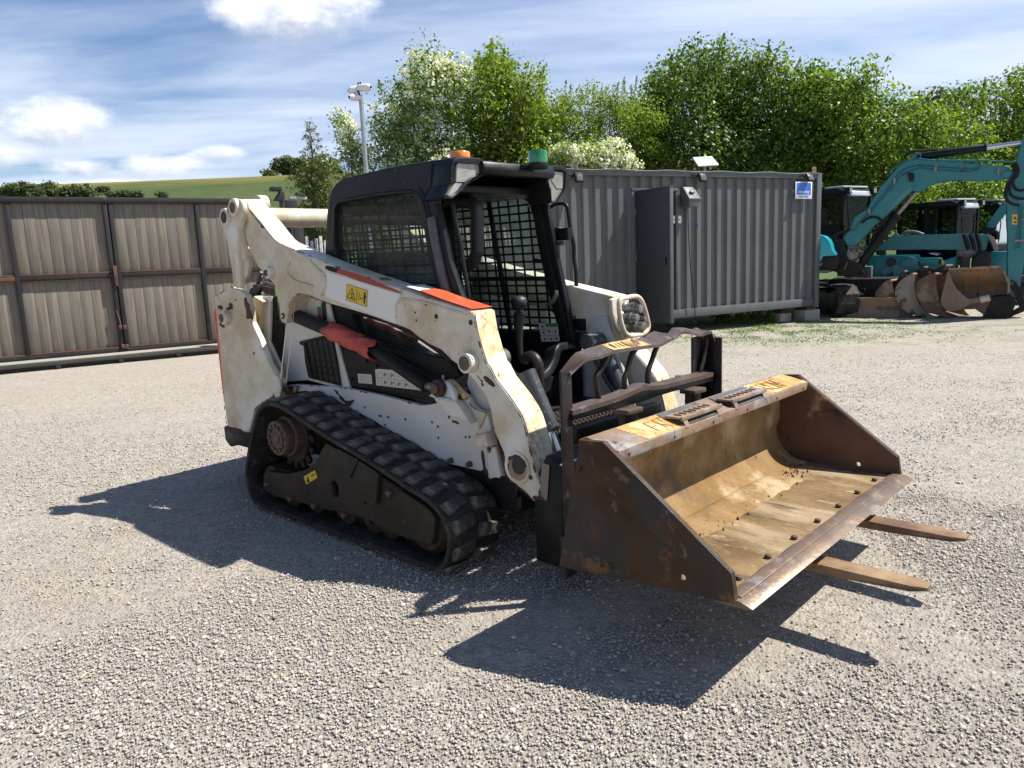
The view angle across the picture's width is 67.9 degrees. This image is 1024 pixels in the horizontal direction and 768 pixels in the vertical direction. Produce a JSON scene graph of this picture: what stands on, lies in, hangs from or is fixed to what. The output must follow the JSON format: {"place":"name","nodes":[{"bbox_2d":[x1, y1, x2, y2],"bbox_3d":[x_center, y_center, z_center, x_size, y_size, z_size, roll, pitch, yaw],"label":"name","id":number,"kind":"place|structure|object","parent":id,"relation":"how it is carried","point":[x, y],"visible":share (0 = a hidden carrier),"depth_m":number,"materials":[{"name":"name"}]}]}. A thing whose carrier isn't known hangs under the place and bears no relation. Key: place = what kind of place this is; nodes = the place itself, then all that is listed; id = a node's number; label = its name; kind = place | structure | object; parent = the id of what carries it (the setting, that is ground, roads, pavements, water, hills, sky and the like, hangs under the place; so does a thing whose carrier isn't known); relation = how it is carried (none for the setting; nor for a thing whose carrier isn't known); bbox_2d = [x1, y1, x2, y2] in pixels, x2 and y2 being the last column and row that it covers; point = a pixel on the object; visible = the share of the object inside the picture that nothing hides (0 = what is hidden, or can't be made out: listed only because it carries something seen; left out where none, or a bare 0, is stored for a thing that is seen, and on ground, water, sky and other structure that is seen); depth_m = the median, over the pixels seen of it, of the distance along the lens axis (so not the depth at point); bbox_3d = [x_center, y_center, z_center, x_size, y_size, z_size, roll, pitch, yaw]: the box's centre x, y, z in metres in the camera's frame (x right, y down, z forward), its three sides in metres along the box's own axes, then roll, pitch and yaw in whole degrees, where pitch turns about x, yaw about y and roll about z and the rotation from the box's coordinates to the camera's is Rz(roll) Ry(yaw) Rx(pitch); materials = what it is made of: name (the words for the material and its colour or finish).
{"place":"outdoors","nodes":[
{"label":"outdoors","id":0,"kind":"place"},
{"bbox_2d":[0,136,1011,265],"bbox_3d":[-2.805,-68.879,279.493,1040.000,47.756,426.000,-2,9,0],"label":"hill","id":1,"kind":"structure","parent":0,"point":[243,187],"depth_m":216.53,"materials":[{"name":"green plant"}]},
{"bbox_2d":[0,180,47,196],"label":"hedge tree","id":2,"kind":"object","parent":1,"relation":"on","point":[20,189],"visible":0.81,"depth_m":182.91,"materials":[{"name":"green plant"}]},
{"bbox_2d":[33,180,58,196],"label":"hedge tree","id":3,"kind":"object","parent":1,"relation":"on","point":[50,188],"visible":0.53,"depth_m":187.95,"materials":[{"name":"green plant"}]},
{"bbox_2d":[55,183,98,196],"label":"hedge tree","id":4,"kind":"object","parent":1,"relation":"on","point":[73,190],"visible":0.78,"depth_m":178.30,"materials":[{"name":"green plant"}]},
{"bbox_2d":[83,183,93,188],"bbox_3d":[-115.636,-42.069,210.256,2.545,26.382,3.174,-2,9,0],"label":"bush","id":5,"kind":"object","parent":1,"relation":"on","point":[87,185],"visible":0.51,"depth_m":207.46,"materials":[{"name":"green plant"}]},
{"bbox_2d":[94,185,110,193],"bbox_3d":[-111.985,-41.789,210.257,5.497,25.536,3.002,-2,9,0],"label":"bush","id":6,"kind":"object","parent":1,"relation":"on","point":[101,189],"visible":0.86,"depth_m":207.97,"materials":[{"name":"green plant"}]},
{"bbox_2d":[114,188,144,197],"bbox_3d":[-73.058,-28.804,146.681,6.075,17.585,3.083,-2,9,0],"label":"bush","id":7,"kind":"object","parent":1,"relation":"on","point":[130,193],"visible":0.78,"depth_m":144.92,"materials":[{"name":"green plant"}]},
{"bbox_2d":[104,190,169,197],"bbox_3d":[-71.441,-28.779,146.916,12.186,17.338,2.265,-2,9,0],"label":"bush","id":8,"kind":"object","parent":1,"relation":"on","point":[160,194],"visible":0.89,"depth_m":145.26,"materials":[{"name":"green plant"}]},
{"bbox_2d":[259,168,278,175],"bbox_3d":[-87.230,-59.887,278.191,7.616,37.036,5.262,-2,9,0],"label":"bush","id":9,"kind":"object","parent":1,"relation":"on","point":[268,172],"visible":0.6,"depth_m":274.60,"materials":[{"name":"green plant"}]},
{"bbox_2d":[269,155,307,174],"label":"ridge tree","id":10,"kind":"object","parent":1,"relation":"on","point":[285,165],"visible":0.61,"depth_m":278.37,"materials":[{"name":"green plant"}]},
{"bbox_2d":[299,155,343,174],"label":"ridge tree","id":11,"kind":"object","parent":1,"relation":"on","point":[305,164],"visible":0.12,"depth_m":260.26,"materials":[{"name":"green plant"}]},
{"bbox_2d":[0,258,1023,767],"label":"ground","id":12,"kind":"structure","parent":0,"point":[194,374],"depth_m":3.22,"materials":[{"name":"grey gravel"}]},
{"bbox_2d":[0,345,217,373],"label":"gate rail","id":13,"kind":"object","parent":12,"relation":"on","point":[56,364],"visible":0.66,"depth_m":12.26,"materials":[{"name":"black metal"}]},
{"bbox_2d":[269,187,304,244],"bbox_3d":[-4.038,-2.147,13.967,0.545,2.848,0.200,-8,11,-32],"label":"gate post","id":14,"kind":"object","parent":12,"relation":"on","point":[298,234],"visible":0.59,"depth_m":13.80,"materials":[{"name":"black metal"}]},
{"bbox_2d":[288,197,325,298],"bbox_3d":[-3.821,-2.215,14.706,0.757,2.723,0.140,-8,11,-33],"label":"white post","id":15,"kind":"object","parent":12,"relation":"on","point":[306,237],"visible":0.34,"depth_m":14.63,"materials":[{"name":"white metal"}]},
{"bbox_2d":[286,146,343,249],"bbox_3d":[-3.941,-2.970,15.980,1.440,3.811,1.726,-2,9,0],"label":"shrub","id":16,"kind":"object","parent":12,"relation":"on","point":[303,181],"visible":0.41,"depth_m":15.39,"materials":[{"name":"green plant"}]},
{"bbox_2d":[285,121,362,257],"bbox_3d":[-3.848,-3.154,15.410,2.102,4.348,2.143,-2,9,0],"label":"conifer","id":17,"kind":"object","parent":12,"relation":"on","point":[314,164],"visible":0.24,"depth_m":15.24,"materials":[{"name":"green plant"}]},
{"bbox_2d":[288,227,390,261],"bbox_3d":[-4.307,-2.784,18.291,3.459,2.737,1.356,-2,9,0],"label":"hedge","id":18,"kind":"object","parent":12,"relation":"on","point":[385,242],"visible":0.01,"depth_m":17.96,"materials":[{"name":"green plant"}]},
{"bbox_2d":[326,107,381,268],"bbox_3d":[-3.296,-3.715,17.057,1.290,4.874,1.451,-2,9,0],"label":"hawthorn","id":19,"kind":"object","parent":12,"relation":"on","point":[340,124],"visible":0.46,"depth_m":16.57,"materials":[{"name":"green plant"}]},
{"bbox_2d":[348,82,373,251],"bbox_3d":[-2.755,-3.290,14.594,0.486,4.793,0.296,-2,9,0],"label":"camera pole","id":20,"kind":"object","parent":12,"relation":"on","point":[355,91],"visible":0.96,"depth_m":14.30,"materials":[{"name":"grey metal"}]},
{"bbox_2d":[333,123,388,265],"bbox_3d":[-3.567,-3.443,16.855,2.191,4.423,1.824,-2,9,0],"label":"conifer","id":21,"kind":"object","parent":12,"relation":"on","point":[353,156],"visible":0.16,"depth_m":16.40,"materials":[{"name":"green plant"}]},
{"bbox_2d":[349,27,495,174],"bbox_3d":[-1.986,-4.547,17.556,3.333,6.258,3.583,-2,9,0],"label":"hawthorn","id":22,"kind":"object","parent":12,"relation":"on","point":[402,129],"visible":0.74,"depth_m":16.62,"materials":[{"name":"green plant"}]},
{"bbox_2d":[214,149,677,572],"bbox_3d":[-0.503,-0.288,4.550,2.980,1.961,1.676,6,13,42],"label":"track loader","id":23,"kind":"object","parent":12,"relation":"on","point":[406,388],"visible":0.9,"depth_m":4.07,"materials":[{"name":"metal"}]},
{"bbox_2d":[355,314,440,355],"label":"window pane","id":24,"kind":"structure","parent":23,"relation":"in","point":[388,336],"depth_m":4.11,"materials":[{"name":"black glass"}]},
{"bbox_2d":[456,203,488,307],"label":"window pane","id":25,"kind":"structure","parent":23,"relation":"in","point":[466,214],"depth_m":4.79,"materials":[{"name":"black glass"}]},
{"bbox_2d":[559,327,968,591],"bbox_3d":[1.070,0.295,3.158,1.342,0.955,1.266,6,13,42],"label":"pallet fork","id":26,"kind":"object","parent":23,"relation":"attached to","point":[702,380],"visible":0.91,"depth_m":3.23,"materials":[{"name":"black metal"}]},
{"bbox_2d":[559,374,913,609],"bbox_3d":[1.033,0.343,3.219,0.783,0.534,1.725,6,13,42],"label":"loader bucket","id":27,"kind":"object","parent":26,"relation":"on","point":[752,496],"visible":1,"depth_m":3.10,"materials":[{"name":"yellow paint"}]},
{"bbox_2d":[386,150,565,167],"bbox_3d":[-0.729,-3.280,17.279,4.279,3.760,1.464,-2,9,0],"label":"hazel bush","id":28,"kind":"object","parent":12,"relation":"on","point":[550,163],"visible":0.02,"depth_m":16.70,"materials":[{"name":"green plant"}]},
{"bbox_2d":[435,35,572,167],"bbox_3d":[-0.172,-4.790,18.088,3.257,6.430,3.583,-2,9,0],"label":"ash tree","id":29,"kind":"object","parent":12,"relation":"on","point":[505,134],"visible":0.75,"depth_m":17.11,"materials":[{"name":"green plant"}]},
{"bbox_2d":[548,136,644,169],"bbox_3d":[1.943,-3.454,16.959,2.190,3.973,1.585,-2,9,0],"label":"elder bush","id":30,"kind":"object","parent":12,"relation":"on","point":[608,154],"visible":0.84,"depth_m":16.32,"materials":[{"name":"white plant"}]},
{"bbox_2d":[525,75,680,169],"bbox_3d":[2.216,-4.519,18.431,3.748,5.587,2.880,-2,9,0],"label":"willow shrub","id":31,"kind":"object","parent":12,"relation":"on","point":[625,122],"visible":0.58,"depth_m":17.80,"materials":[{"name":"green plant"}]},
{"bbox_2d":[384,157,1002,276],"bbox_3d":[5.642,-4.096,20.172,19.199,4.004,4.027,-2,9,0],"label":"hazel hedge","id":32,"kind":"object","parent":12,"relation":"on","point":[949,225],"visible":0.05,"depth_m":19.48,"materials":[{"name":"green plant"}]},
{"bbox_2d":[625,31,842,172],"bbox_3d":[5.508,-5.325,19.407,5.813,6.587,4.890,-2,9,0],"label":"lime tree","id":33,"kind":"object","parent":12,"relation":"on","point":[744,141],"visible":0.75,"depth_m":18.10,"materials":[{"name":"green plant"}]},
{"bbox_2d":[709,307,798,323],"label":"weeds","id":34,"kind":"object","parent":12,"relation":"on","point":[751,316],"visible":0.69,"depth_m":14.71,"materials":[{"name":"green plant"}]},
{"bbox_2d":[767,310,790,321],"bbox_3d":[5.188,-1.323,14.783,0.300,0.215,0.350,-7,11,-27],"label":"concrete block","id":35,"kind":"object","parent":12,"relation":"on","point":[783,316],"depth_m":14.64,"materials":[{"name":"grey concrete"}]},
{"bbox_2d":[791,306,819,320],"bbox_3d":[5.701,-1.367,14.783,0.400,0.262,0.350,-7,11,-27],"label":"concrete block","id":36,"kind":"object","parent":12,"relation":"on","point":[806,313],"depth_m":14.66,"materials":[{"name":"grey concrete"}]},
{"bbox_2d":[485,168,821,327],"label":"container office","id":37,"kind":"structure","parent":36,"relation":"on","point":[754,240],"depth_m":13.17,"materials":[{"name":"grey paint"}]},
{"bbox_2d":[568,172,583,182],"bbox_3d":[0.972,-3.201,11.805,0.290,0.152,0.134,-7,11,-27],"label":"flood light","id":38,"kind":"object","parent":37,"relation":"attached to","point":[578,177],"visible":0.93,"depth_m":11.78,"materials":[{"name":"black paint"}]},
{"bbox_2d":[635,185,673,323],"bbox_3d":[2.280,-2.057,12.229,0.086,2.120,0.900,-7,11,-27],"label":"door","id":39,"kind":"structure","parent":37,"relation":"in","point":[654,257],"depth_m":12.14,"materials":[{"name":"paint"}]},
{"bbox_2d":[681,187,701,328],"bbox_3d":[3.064,-2.131,12.995,0.298,2.418,0.235,-7,11,-27],"label":"meter box","id":40,"kind":"object","parent":37,"relation":"attached to","point":[690,198],"visible":0.98,"depth_m":12.79,"materials":[{"name":"grey paint"}]},
{"bbox_2d":[691,173,707,181],"bbox_3d":[3.170,-3.501,12.908,0.290,0.150,0.139,-7,11,-27],"label":"flood light","id":41,"kind":"object","parent":37,"relation":"attached to","point":[702,177],"visible":1,"depth_m":12.88,"materials":[{"name":"black paint"}]},
{"bbox_2d":[693,156,718,170],"bbox_3d":[3.453,-3.913,13.605,0.584,0.365,0.329,-7,11,-27],"label":"solar panel","id":42,"kind":"object","parent":37,"relation":"on","point":[704,162],"visible":0.9,"depth_m":13.56,"materials":[{"name":"white plastic"}]},
{"bbox_2d":[799,173,814,181],"bbox_3d":[5.441,-3.811,14.047,0.290,0.146,0.145,-7,11,-27],"label":"flood light","id":43,"kind":"object","parent":37,"relation":"attached to","point":[810,177],"visible":1,"depth_m":14.02,"materials":[{"name":"black paint"}]},
{"bbox_2d":[839,297,899,316],"bbox_3d":[7.024,-1.513,14.951,1.066,0.388,0.269,3,11,29],"label":"dozer blade","id":44,"kind":"object","parent":12,"relation":"on","point":[867,307],"visible":0.72,"depth_m":14.84,"materials":[{"name":"brown metal"}]},
{"bbox_2d":[756,52,1017,260],"bbox_3d":[9.042,-4.913,18.203,5.957,5.884,4.276,-2,9,0],"label":"hazel tree","id":45,"kind":"object","parent":12,"relation":"on","point":[868,148],"visible":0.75,"depth_m":16.99,"materials":[{"name":"green plant"}]},
{"bbox_2d":[875,270,914,317],"bbox_3d":[7.693,-1.745,14.793,1.129,0.925,0.568,3,11,29],"label":"digging bucket","id":46,"kind":"object","parent":12,"relation":"on","point":[886,288],"visible":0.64,"depth_m":14.72,"materials":[{"name":"black paint"}]},
{"bbox_2d":[818,198,997,309],"bbox_3d":[8.426,-2.834,16.809,3.863,2.308,2.473,3,11,29],"label":"excavator","id":47,"kind":"object","parent":12,"relation":"on","point":[925,246],"visible":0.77,"depth_m":16.10,"materials":[{"name":"teal paint"}]},
{"bbox_2d":[796,137,1023,318],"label":"excavator","id":48,"kind":"object","parent":12,"relation":"on","point":[923,170],"visible":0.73,"depth_m":14.24,"materials":[{"name":"teal paint"}]},
{"bbox_2d":[941,265,1009,314],"bbox_3d":[8.510,-1.731,14.001,1.069,0.886,0.605,3,11,29],"label":"ditching bucket","id":49,"kind":"object","parent":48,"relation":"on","point":[976,288],"visible":1,"depth_m":13.95,"materials":[{"name":"brown metal"}]},
{"bbox_2d":[895,266,937,317],"bbox_3d":[7.925,-1.754,14.544,1.064,1.004,0.572,3,11,29],"label":"digging bucket","id":50,"kind":"object","parent":12,"relation":"on","point":[906,296],"visible":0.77,"depth_m":14.46,"materials":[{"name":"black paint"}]},
{"bbox_2d":[888,83,975,215],"bbox_3d":[16.291,-7.729,29.258,3.768,7.234,3.643,-2,9,0],"label":"pale tree","id":51,"kind":"object","parent":12,"relation":"on","point":[943,95],"visible":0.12,"depth_m":27.95,"materials":[{"name":"green plant"}]},
{"bbox_2d":[916,264,968,317],"bbox_3d":[8.123,-1.753,14.315,0.924,0.995,0.579,3,11,29],"label":"digging bucket","id":52,"kind":"object","parent":12,"relation":"on","point":[930,286],"visible":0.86,"depth_m":14.23,"materials":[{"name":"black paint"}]},
{"bbox_2d":[933,63,1023,187],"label":"young tree","id":53,"kind":"object","parent":12,"relation":"on","point":[1015,102],"visible":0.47,"depth_m":20.60,"materials":[{"name":"green plant"}]},
{"bbox_2d":[937,199,1023,304],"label":"excavator","id":54,"kind":"object","parent":12,"relation":"on","point":[997,226],"visible":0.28,"depth_m":16.70,"materials":[{"name":"teal paint"}]},
{"bbox_2d":[996,215,1006,243],"bbox_3d":[10.883,-3.509,16.831,0.650,0.796,0.006,-8,11,-30],"label":"window pane","id":55,"kind":"structure","parent":54,"relation":"in","point":[1003,233],"depth_m":16.83,"materials":[{"name":"glass"}]},
{"bbox_2d":[0,0,1023,185],"label":"sky","id":56,"kind":"structure","parent":0,"point":[92,91],"materials":[{"name":"blue"}]},
{"bbox_2d":[587,315,1023,365],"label":"grass","id":57,"kind":"structure","parent":0,"point":[774,325],"depth_m":12.98,"materials":[{"name":"green plant"}]},
{"bbox_2d":[955,258,1023,282],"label":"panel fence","id":58,"kind":"object","parent":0,"point":[966,262],"depth_m":19.11,"materials":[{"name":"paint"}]},
{"bbox_3d":[-10.570,0.351,1.228,0.131,2.610,18.550,-2,9,0],"label":"boarded fence","id":59,"kind":"object","parent":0,"visible":0},
{"bbox_2d":[0,196,275,362],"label":"yard gate","id":60,"kind":"structure","parent":59,"relation":"attached to","point":[80,276],"depth_m":12.27,"materials":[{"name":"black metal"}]}
]}

